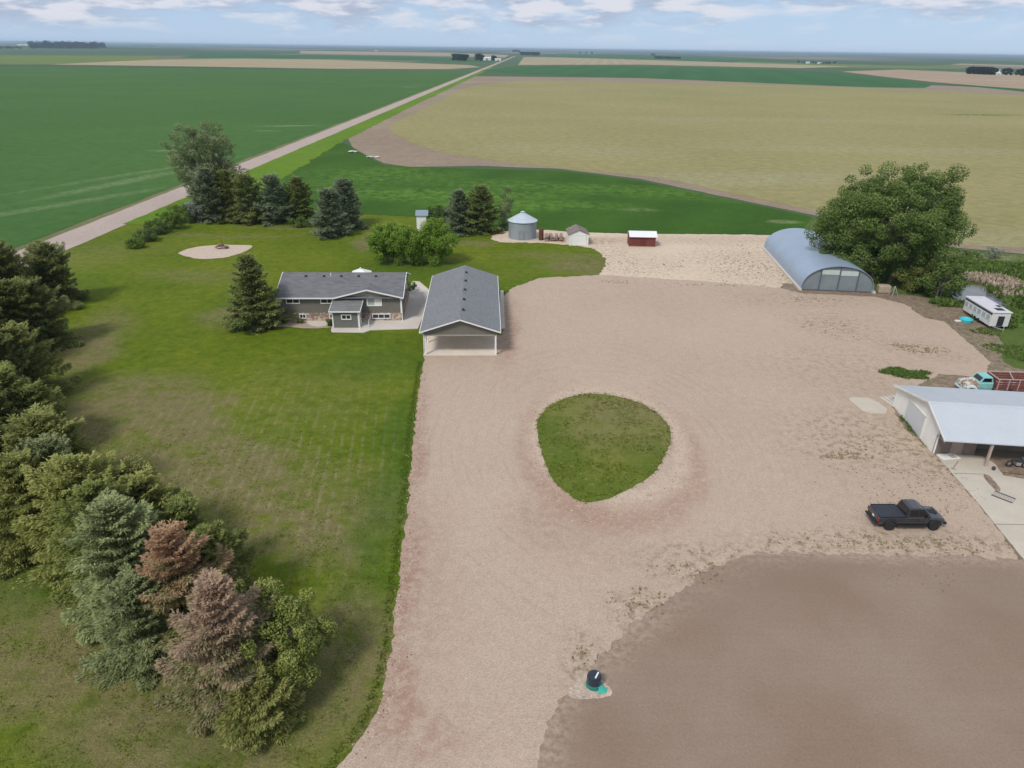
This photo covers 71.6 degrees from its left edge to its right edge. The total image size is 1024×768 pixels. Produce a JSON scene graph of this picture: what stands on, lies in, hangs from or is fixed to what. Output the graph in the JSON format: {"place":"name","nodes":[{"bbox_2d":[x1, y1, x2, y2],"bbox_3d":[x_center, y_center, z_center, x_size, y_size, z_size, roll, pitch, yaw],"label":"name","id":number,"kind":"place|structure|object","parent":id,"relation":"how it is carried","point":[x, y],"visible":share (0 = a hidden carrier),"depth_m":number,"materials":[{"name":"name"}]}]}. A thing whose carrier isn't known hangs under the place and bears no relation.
{"place":"outdoors","nodes":[
{"label":"outdoors","id":0,"kind":"place"},
{"bbox_2d":[0,55,157,64],"bbox_3d":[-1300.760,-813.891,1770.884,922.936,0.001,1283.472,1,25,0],"label":"yellow field","id":1,"kind":"structure","parent":0,"point":[38,59],"depth_m":1742.10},
{"bbox_2d":[0,46,168,48],"bbox_3d":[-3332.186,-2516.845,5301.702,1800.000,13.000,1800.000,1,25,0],"label":"hills","id":2,"kind":"structure","parent":0,"point":[97,48],"depth_m":4915.11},
{"bbox_2d":[0,67,470,248],"bbox_3d":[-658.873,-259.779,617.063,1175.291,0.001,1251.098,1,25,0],"label":"crop field","id":3,"kind":"structure","parent":0,"point":[79,144],"depth_m":384.79,"materials":[{"name":"plant"}]},
{"bbox_2d":[50,59,476,68],"bbox_3d":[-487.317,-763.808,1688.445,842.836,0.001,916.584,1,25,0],"label":"stubble field","id":4,"kind":"structure","parent":0,"point":[302,63],"depth_m":1532.38,"materials":[{"name":"plant"}]},
{"bbox_2d":[14,56,514,265],"bbox_3d":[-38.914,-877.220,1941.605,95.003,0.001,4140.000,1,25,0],"label":"road","id":5,"kind":"structure","parent":0,"point":[86,233],"depth_m":186.23,"materials":[{"name":"gravel"}]},
{"bbox_2d":[0,211,605,767],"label":"lawn","id":6,"kind":"structure","parent":0,"point":[166,353],"depth_m":73.62,"materials":[{"name":"green plant"}]},
{"bbox_2d":[0,382,23,434],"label":"spruce tree","id":7,"kind":"object","parent":6,"relation":"on","point":[5,403],"visible":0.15,"depth_m":65.45,"materials":[{"name":"green plant"}]},
{"bbox_2d":[0,332,33,382],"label":"spruce tree","id":8,"kind":"object","parent":6,"relation":"on","point":[5,348],"visible":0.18,"depth_m":76.97,"materials":[{"name":"green plant"}]},
{"bbox_2d":[0,238,34,282],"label":"spruce tree","id":9,"kind":"object","parent":6,"relation":"on","point":[10,268],"visible":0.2,"depth_m":102.29,"materials":[{"name":"green plant"}]},
{"bbox_2d":[0,447,54,577],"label":"spruce tree","id":10,"kind":"object","parent":6,"relation":"on","point":[14,483],"visible":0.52,"depth_m":54.11,"materials":[{"name":"green plant"}]},
{"bbox_2d":[0,277,68,358],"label":"spruce tree","id":11,"kind":"object","parent":6,"relation":"on","point":[6,290],"visible":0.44,"depth_m":90.45,"materials":[{"name":"green plant"}]},
{"bbox_2d":[0,360,76,433],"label":"spruce tree","id":12,"kind":"object","parent":6,"relation":"on","point":[8,376],"visible":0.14,"depth_m":68.60,"materials":[{"name":"green plant"}]},
{"bbox_2d":[11,432,71,537],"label":"spruce tree","id":13,"kind":"object","parent":6,"relation":"on","point":[44,447],"visible":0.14,"depth_m":55.87,"materials":[{"name":"green plant"}]},
{"bbox_2d":[2,275,84,351],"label":"spruce tree","id":14,"kind":"object","parent":6,"relation":"on","point":[50,309],"visible":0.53,"depth_m":93.83,"materials":[{"name":"green plant"}]},
{"bbox_2d":[0,319,87,394],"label":"spruce tree","id":15,"kind":"object","parent":6,"relation":"on","point":[38,368],"visible":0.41,"depth_m":80.14,"materials":[{"name":"green plant"}]},
{"bbox_2d":[5,377,89,446],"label":"spruce tree","id":16,"kind":"object","parent":6,"relation":"on","point":[24,395],"visible":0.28,"depth_m":68.28,"materials":[{"name":"green plant"}]},
{"bbox_2d":[0,402,100,465],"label":"spruce tree","id":17,"kind":"object","parent":6,"relation":"on","point":[40,420],"visible":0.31,"depth_m":60.22,"materials":[{"name":"green plant"}]},
{"bbox_2d":[15,240,91,309],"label":"spruce tree","id":18,"kind":"object","parent":6,"relation":"on","point":[49,260],"visible":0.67,"depth_m":108.33,"materials":[{"name":"green plant"}]},
{"bbox_2d":[8,450,129,593],"bbox_3d":[-32.917,10.683,54.884,12.346,12.429,8.980,-4,26,-10],"label":"spruce tree","id":19,"kind":"object","parent":6,"relation":"on","point":[66,472],"visible":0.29,"depth_m":52.56,"materials":[{"name":"green plant"}]},
{"bbox_2d":[42,473,156,617],"bbox_3d":[-29.089,12.095,51.994,9.782,11.651,9.286,10,27,18],"label":"spruce tree","id":20,"kind":"object","parent":6,"relation":"on","point":[88,492],"visible":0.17,"depth_m":50.17,"materials":[{"name":"green plant"}]},
{"bbox_2d":[60,487,181,662],"bbox_3d":[-26.236,12.855,50.084,9.369,12.687,12.030,10,27,18],"label":"spruce tree","id":21,"kind":"object","parent":6,"relation":"on","point":[127,521],"visible":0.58,"depth_m":47.21,"materials":[{"name":"green plant"}]},
{"bbox_2d":[74,562,189,692],"bbox_3d":[-24.473,15.828,46.259,8.260,8.322,7.547,-14,29,-28],"label":"spruce tree","id":22,"kind":"object","parent":6,"relation":"on","point":[119,606],"visible":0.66,"depth_m":45.16,"materials":[{"name":"green plant"}]},
{"bbox_2d":[124,237,145,248],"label":"hedge bush","id":23,"kind":"object","parent":6,"relation":"on","point":[134,242],"visible":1,"depth_m":141.07,"materials":[{"name":"green plant"}]},
{"bbox_2d":[132,228,157,240],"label":"hedge bush","id":24,"kind":"object","parent":6,"relation":"on","point":[149,234],"visible":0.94,"depth_m":145.95,"materials":[{"name":"green plant"}]},
{"bbox_2d":[110,453,193,536],"bbox_3d":[-29.185,10.140,56.352,7.464,8.962,7.970,-11,28,-24],"label":"spruce tree","id":25,"kind":"object","parent":6,"relation":"on","point":[132,465],"visible":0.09,"depth_m":55.33,"materials":[{"name":"green plant"}]},
{"bbox_2d":[143,218,172,234],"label":"hedge bush","id":26,"kind":"object","parent":6,"relation":"on","point":[161,229],"visible":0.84,"depth_m":151.73,"materials":[{"name":"green plant"}]},
{"bbox_2d":[153,211,186,229],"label":"hedge bush","id":27,"kind":"object","parent":6,"relation":"on","point":[169,220],"visible":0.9,"depth_m":155.19,"materials":[{"name":"green plant"}]},
{"bbox_2d":[166,203,193,222],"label":"hedge bush","id":28,"kind":"object","parent":6,"relation":"on","point":[181,210],"visible":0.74,"depth_m":160.67,"materials":[{"name":"green plant"}]},
{"bbox_2d":[112,519,249,681],"bbox_3d":[-21.778,14.056,46.803,9.055,11.436,8.095,-12,28,-26],"label":"spruce tree","id":29,"kind":"object","parent":6,"relation":"on","point":[170,558],"visible":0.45,"depth_m":45.17,"materials":[{"name":"brown plant"}]},
{"bbox_2d":[153,486,230,538],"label":"spruce tree","id":30,"kind":"object","parent":6,"relation":"on","point":[181,507],"visible":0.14,"depth_m":50.35,"materials":[{"name":"green plant"}]},
{"bbox_2d":[179,200,204,222],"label":"silver bush","id":31,"kind":"object","parent":6,"relation":"on","point":[190,205],"visible":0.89,"depth_m":161.08,"materials":[{"name":"grey plant"}]},
{"bbox_2d":[159,120,249,201],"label":"deciduous tree","id":32,"kind":"object","parent":6,"relation":"on","point":[213,152],"visible":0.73,"depth_m":175.73,"materials":[{"name":"green plant"}]},
{"bbox_2d":[186,167,229,224],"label":"spruce tree","id":33,"kind":"object","parent":6,"relation":"on","point":[208,206],"visible":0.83,"depth_m":160.93,"materials":[{"name":"green plant"}]},
{"bbox_2d":[178,245,251,258],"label":"gravel oval","id":34,"kind":"object","parent":6,"relation":"on","point":[206,252],"visible":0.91,"depth_m":140.06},
{"bbox_2d":[186,519,257,605],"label":"spruce tree","id":35,"kind":"object","parent":6,"relation":"on","point":[243,557],"visible":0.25,"depth_m":49.33,"materials":[{"name":"green plant"}]},
{"bbox_2d":[152,567,295,737],"bbox_3d":[-16.711,16.099,43.544,9.483,11.818,10.358,16,29,29],"label":"spruce tree","id":36,"kind":"object","parent":6,"relation":"on","point":[205,655],"visible":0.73,"depth_m":41.59,"materials":[{"name":"brown plant"}]},
{"bbox_2d":[209,169,250,222],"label":"spruce tree","id":37,"kind":"object","parent":6,"relation":"on","point":[225,176],"visible":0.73,"depth_m":161.73,"materials":[{"name":"green plant"}]},
{"bbox_2d":[226,172,274,225],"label":"spruce tree","id":38,"kind":"object","parent":6,"relation":"on","point":[244,183],"visible":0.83,"depth_m":160.89,"materials":[{"name":"green plant"}]},
{"bbox_2d":[220,253,297,334],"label":"spruce tree","id":39,"kind":"object","parent":6,"relation":"on","point":[249,305],"visible":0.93,"depth_m":100.38,"materials":[{"name":"green plant"}]},
{"bbox_2d":[213,658,305,755],"bbox_3d":[-14.965,19.182,42.566,6.911,5.764,6.675,12,28,22],"label":"spruce tree","id":40,"kind":"object","parent":6,"relation":"on","point":[262,703],"visible":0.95,"depth_m":41.09,"materials":[{"name":"green plant"}]},
{"bbox_2d":[253,172,294,226],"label":"spruce tree","id":41,"kind":"object","parent":6,"relation":"on","point":[272,182],"visible":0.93,"depth_m":160.85,"materials":[{"name":"green plant"}]},
{"bbox_2d":[229,576,339,687],"bbox_3d":[-14.419,15.920,44.526,6.773,6.819,6.260,1,25,0],"label":"leafy bush","id":42,"kind":"object","parent":6,"relation":"on","point":[296,655],"visible":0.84,"depth_m":43.51,"materials":[{"name":"green plant"}]},
{"bbox_2d":[286,215,312,227],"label":"green shrub","id":43,"kind":"object","parent":6,"relation":"on","point":[298,223],"visible":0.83,"depth_m":159.35,"materials":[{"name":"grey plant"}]},
{"bbox_2d":[281,175,317,224],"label":"spruce tree","id":44,"kind":"object","parent":6,"relation":"on","point":[300,194],"visible":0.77,"depth_m":162.42,"materials":[{"name":"green plant"}]},
{"bbox_2d":[272,321,331,327],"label":"planting bed","id":45,"kind":"object","parent":6,"relation":"on","point":[295,324],"visible":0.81,"depth_m":103.59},
{"bbox_2d":[308,187,355,240],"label":"spruce tree","id":46,"kind":"object","parent":6,"relation":"on","point":[323,220],"visible":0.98,"depth_m":150.61,"materials":[{"name":"green plant"}]},
{"bbox_2d":[275,272,410,329],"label":"house","id":47,"kind":"structure","parent":6,"relation":"on","point":[347,299],"depth_m":105.00,"materials":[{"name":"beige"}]},
{"bbox_2d":[328,177,368,229],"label":"spruce tree","id":48,"kind":"object","parent":6,"relation":"on","point":[352,210],"visible":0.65,"depth_m":158.13,"materials":[{"name":"green plant"}]},
{"bbox_2d":[318,360,423,767],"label":"grass tufts","id":49,"kind":"object","parent":6,"relation":"on","point":[397,544],"visible":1,"depth_m":54.55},
{"bbox_2d":[364,220,407,261],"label":"leafy tree","id":50,"kind":"object","parent":6,"relation":"on","point":[379,240],"visible":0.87,"depth_m":131.45,"materials":[{"name":"green plant"}]},
{"bbox_2d":[389,222,427,265],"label":"leafy tree","id":51,"kind":"object","parent":6,"relation":"on","point":[412,240],"visible":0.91,"depth_m":130.79,"materials":[{"name":"green plant"}]},
{"bbox_2d":[415,210,428,230],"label":"hut","id":52,"kind":"object","parent":6,"relation":"on","point":[421,215],"visible":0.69,"depth_m":157.08,"materials":[{"name":"white paint"}]},
{"bbox_2d":[415,217,460,265],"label":"leafy tree","id":53,"kind":"object","parent":6,"relation":"on","point":[439,237],"visible":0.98,"depth_m":131.64,"materials":[{"name":"green plant"}]},
{"bbox_2d":[426,204,449,222],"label":"round bush","id":54,"kind":"object","parent":6,"relation":"on","point":[437,214],"visible":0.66,"depth_m":162.80,"materials":[{"name":"green plant"}]},
{"bbox_2d":[444,188,476,236],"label":"spruce tree","id":55,"kind":"object","parent":6,"relation":"on","point":[455,214],"visible":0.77,"depth_m":154.58,"materials":[{"name":"green plant"}]},
{"bbox_2d":[462,184,503,236],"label":"spruce tree","id":56,"kind":"object","parent":6,"relation":"on","point":[480,196],"visible":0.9,"depth_m":153.94,"materials":[{"name":"green plant"}]},
{"bbox_2d":[500,290,504,328],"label":"garage side slab","id":57,"kind":"structure","parent":6,"relation":"on","point":[502,318],"depth_m":110.57,"materials":[{"name":"concrete"}]},
{"bbox_2d":[497,185,513,228],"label":"green shrub","id":58,"kind":"object","parent":6,"relation":"on","point":[508,202],"visible":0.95,"depth_m":158.77,"materials":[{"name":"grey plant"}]},
{"bbox_2d":[181,53,492,61],"bbox_3d":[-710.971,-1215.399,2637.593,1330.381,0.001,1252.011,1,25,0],"label":"green field","id":59,"kind":"structure","parent":0,"point":[200,55],"depth_m":2546.32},
{"bbox_2d":[331,281,428,332],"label":"patio","id":60,"kind":"structure","parent":0,"point":[414,310],"depth_m":105.88,"materials":[{"name":"concrete"}]},
{"bbox_2d":[300,51,507,56],"bbox_3d":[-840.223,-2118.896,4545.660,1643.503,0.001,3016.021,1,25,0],"label":"fallow field","id":61,"kind":"structure","parent":0,"point":[388,53],"depth_m":4313.60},
{"bbox_2d":[0,42,1023,254],"bbox_3d":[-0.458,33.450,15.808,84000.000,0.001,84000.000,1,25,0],"label":"ground","id":62,"kind":"structure","parent":0,"point":[175,51],"depth_m":3310.14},
{"bbox_2d":[27,40,106,48],"bbox_3d":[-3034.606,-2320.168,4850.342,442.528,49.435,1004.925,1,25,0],"label":"wood","id":63,"kind":"object","parent":62,"relation":"on","point":[60,44],"visible":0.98,"depth_m":4683.63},
{"bbox_2d":[108,464,200,535],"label":"spruce tree","id":64,"kind":"object","parent":62,"relation":"on","point":[146,484],"visible":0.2,"depth_m":53.13,"materials":[{"name":"green plant"}]},
{"bbox_2d":[5,58,507,253],"bbox_3d":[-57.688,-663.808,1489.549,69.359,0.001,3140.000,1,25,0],"label":"dry roadside verge","id":65,"kind":"structure","parent":62,"relation":"on","point":[72,227],"depth_m":188.01,"materials":[{"name":"green plant"}]},
{"bbox_2d":[124,67,492,223],"bbox_3d":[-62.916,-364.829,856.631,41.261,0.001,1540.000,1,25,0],"label":"roadside verge","id":66,"kind":"structure","parent":62,"relation":"on","point":[283,166],"depth_m":271.41,"materials":[{"name":"green plant"}]},
{"bbox_2d":[223,143,811,233],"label":"green crop strip","id":67,"kind":"object","parent":62,"relation":"on","point":[556,200],"visible":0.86,"depth_m":194.57,"materials":[{"name":"plant"}]},
{"bbox_2d":[348,76,1023,253],"bbox_3d":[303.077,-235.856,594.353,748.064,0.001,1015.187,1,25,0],"label":"bare field margin","id":68,"kind":"object","parent":62,"relation":"on","point":[384,142],"visible":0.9,"depth_m":293.31,"materials":[{"name":"brown soil"}]},
{"bbox_2d":[0,0,1023,55],"label":"sky","id":69,"kind":"structure","parent":0,"point":[898,27],"materials":[{"name":"blue"}]},
{"bbox_2d":[491,230,791,287],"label":"sandy pad","id":70,"kind":"object","parent":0,"point":[670,251],"visible":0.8,"depth_m":140.71,"materials":[{"name":"gravel"}]},
{"bbox_2d":[507,211,537,240],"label":"grain bin","id":71,"kind":"object","parent":70,"relation":"on","point":[522,225],"visible":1,"depth_m":150.66,"materials":[{"name":"metal"}]},
{"bbox_2d":[566,224,589,245],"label":"garden shed","id":72,"kind":"structure","parent":70,"relation":"on","point":[576,234],"depth_m":147.71,"materials":[{"name":"white paint"}]},
{"bbox_2d":[627,231,657,246],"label":"red shed","id":73,"kind":"structure","parent":70,"relation":"on","point":[641,238],"depth_m":147.46,"materials":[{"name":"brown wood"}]},
{"bbox_2d":[548,54,771,61],"bbox_3d":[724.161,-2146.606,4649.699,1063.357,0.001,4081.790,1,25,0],"label":"green field","id":74,"kind":"structure","parent":0,"point":[644,57],"depth_m":3964.66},
{"bbox_2d":[336,275,1017,767],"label":"driveway","id":75,"kind":"structure","parent":0,"point":[514,579],"depth_m":66.93,"materials":[{"name":"gravel"}]},
{"bbox_2d":[343,362,431,767],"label":"loose stones","id":76,"kind":"object","parent":75,"relation":"on","point":[402,587],"visible":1,"depth_m":52.08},
{"bbox_2d":[419,265,500,355],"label":"garage","id":77,"kind":"structure","parent":75,"relation":"on","point":[461,315],"depth_m":98.31,"materials":[{"name":"beige"}]},
{"bbox_2d":[536,393,670,501],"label":"turf mound","id":78,"kind":"object","parent":75,"relation":"on","point":[600,423],"visible":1,"depth_m":73.49,"materials":[{"name":"plant"}]},
{"bbox_2d":[534,391,672,502],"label":"grass tufts","id":79,"kind":"object","parent":78,"relation":"on","point":[616,469],"visible":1,"depth_m":73.33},
{"bbox_2d":[524,386,698,525],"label":"loose stones","id":80,"kind":"object","parent":75,"relation":"on","point":[620,498],"visible":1,"depth_m":70.05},
{"bbox_2d":[572,253,1013,670],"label":"dry weeds","id":81,"kind":"object","parent":75,"relation":"on","point":[820,457],"visible":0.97,"depth_m":59.88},
{"bbox_2d":[848,397,886,413],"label":"old slab","id":82,"kind":"structure","parent":75,"relation":"on","point":[868,405],"depth_m":82.31,"materials":[{"name":"concrete"}]},
{"bbox_2d":[805,457,984,591],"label":"loose clods","id":83,"kind":"object","parent":75,"relation":"on","point":[922,504],"visible":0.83,"depth_m":65.88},
{"bbox_2d":[865,499,946,530],"bbox_3d":[34.151,11.204,61.437,6.233,2.052,2.374,0,25,-1],"label":"pickup truck","id":84,"kind":"object","parent":75,"relation":"on","point":[909,513],"visible":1,"depth_m":60.74,"materials":[{"name":"black paint"}]},
{"bbox_2d":[518,57,848,67],"bbox_3d":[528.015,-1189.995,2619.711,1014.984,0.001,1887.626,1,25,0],"label":"stubble field","id":85,"kind":"structure","parent":0,"point":[554,61],"depth_m":2264.41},
{"bbox_2d":[481,66,930,87],"bbox_3d":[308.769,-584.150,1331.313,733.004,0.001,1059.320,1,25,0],"label":"bright field","id":86,"kind":"structure","parent":0,"point":[774,76],"depth_m":1212.60,"materials":[{"name":"plant"}]},
{"bbox_2d":[391,81,1023,247],"bbox_3d":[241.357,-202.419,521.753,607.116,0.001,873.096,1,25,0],"label":"khaki field","id":87,"kind":"structure","parent":0,"point":[810,147],"depth_m":346.43,"materials":[{"name":"plant"}]},
{"bbox_2d":[537,551,1023,767],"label":"tilled soil","id":88,"kind":"structure","parent":0,"point":[792,659],"depth_m":46.80,"materials":[{"name":"soil"}]},
{"bbox_2d":[567,670,611,698],"bbox_3d":[5.087,19.535,45.343,2.349,0.001,2.625,20,32,35],"label":"gravel patch","id":89,"kind":"object","parent":88,"relation":"on","point":[578,689],"visible":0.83,"depth_m":45.23,"materials":[{"name":"gravel"}]},
{"bbox_2d":[586,670,606,693],"bbox_3d":[5.382,18.988,45.327,1.038,1.010,1.459,-16,30,-32],"label":"well tank","id":90,"kind":"object","parent":89,"relation":"on","point":[594,681],"visible":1,"depth_m":45.18,"materials":[{"name":"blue plastic"}]},
{"bbox_2d":[732,61,966,68],"bbox_3d":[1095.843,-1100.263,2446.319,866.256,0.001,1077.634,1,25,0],"label":"yellow field","id":91,"kind":"structure","parent":0,"point":[896,66],"depth_m":2290.85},
{"bbox_2d":[780,283,1023,559],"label":"rough dirt","id":92,"kind":"structure","parent":0,"point":[923,307],"depth_m":106.03,"materials":[{"name":"soil"}]},
{"bbox_2d":[762,228,875,293],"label":"arched barn","id":93,"kind":"structure","parent":92,"relation":"on","point":[799,261],"depth_m":124.12,"materials":[{"name":"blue metal"}]},
{"bbox_2d":[891,263,935,292],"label":"green bush","id":94,"kind":"object","parent":92,"relation":"on","point":[907,282],"visible":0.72,"depth_m":121.19,"materials":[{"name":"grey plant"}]},
{"bbox_2d":[878,304,1023,434],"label":"green weeds","id":95,"kind":"object","parent":92,"relation":"on","point":[898,371],"visible":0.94,"depth_m":96.11,"materials":[{"name":"green plant"}]},
{"bbox_2d":[893,384,1023,465],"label":"workshop","id":96,"kind":"structure","parent":92,"relation":"on","point":[956,421],"depth_m":72.48,"materials":[{"name":"white metal"}]},
{"bbox_2d":[904,400,924,436],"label":"door","id":97,"kind":"structure","parent":96,"relation":"in","point":[914,417],"depth_m":76.86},
{"bbox_2d":[949,442,963,454],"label":"side door","id":98,"kind":"structure","parent":96,"relation":"in","point":[956,447],"depth_m":72.17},
{"bbox_2d":[963,296,1012,332],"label":"camper trailer","id":99,"kind":"object","parent":92,"relation":"on","point":[985,310],"visible":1,"depth_m":107.08,"materials":[{"name":"metal"}]},
{"bbox_2d":[954,371,1023,390],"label":"grain truck","id":100,"kind":"object","parent":92,"relation":"on","point":[983,380],"visible":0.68,"depth_m":84.98,"materials":[{"name":"paint"}]},
{"bbox_2d":[804,219,1023,368],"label":"weedy ground","id":101,"kind":"structure","parent":0,"point":[1009,336],"depth_m":121.72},
{"bbox_2d":[803,160,978,290],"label":"tree","id":102,"kind":"object","parent":101,"relation":"on","point":[883,228],"visible":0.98,"depth_m":121.15,"materials":[{"name":"green plant"}]},
{"bbox_2d":[910,253,969,297],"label":"green bush","id":103,"kind":"object","parent":101,"relation":"on","point":[951,282],"visible":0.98,"depth_m":117.72,"materials":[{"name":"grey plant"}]},
{"bbox_2d":[901,255,1023,329],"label":"tall weeds","id":104,"kind":"object","parent":101,"relation":"on","point":[981,264],"visible":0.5,"depth_m":129.88,"materials":[{"name":"green plant"}]},
{"bbox_2d":[947,270,1023,295],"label":"dead reeds","id":105,"kind":"object","parent":101,"relation":"on","point":[1000,280],"visible":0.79,"depth_m":126.34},
{"bbox_2d":[981,246,1004,257],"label":"grey bush","id":106,"kind":"object","parent":101,"relation":"on","point":[995,250],"visible":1,"depth_m":142.38,"materials":[{"name":"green plant"}]},
{"bbox_2d":[841,70,1023,88],"bbox_3d":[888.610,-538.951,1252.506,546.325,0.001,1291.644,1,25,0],"label":"fallow field","id":107,"kind":"structure","parent":0,"point":[1004,81],"depth_m":1269.39,"materials":[{"name":"soil"}]},
{"bbox_2d":[936,453,1023,558],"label":"shop apron","id":108,"kind":"object","parent":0,"point":[998,511],"visible":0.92,"depth_m":66.32,"materials":[{"name":"concrete"}]},
{"bbox_2d":[990,457,1023,474],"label":"apron gap","id":109,"kind":"object","parent":108,"relation":"on","point":[1000,463],"visible":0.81,"depth_m":70.34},
{"bbox_2d":[952,285,1013,307],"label":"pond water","id":110,"kind":"structure","parent":0,"point":[973,290],"depth_m":121.12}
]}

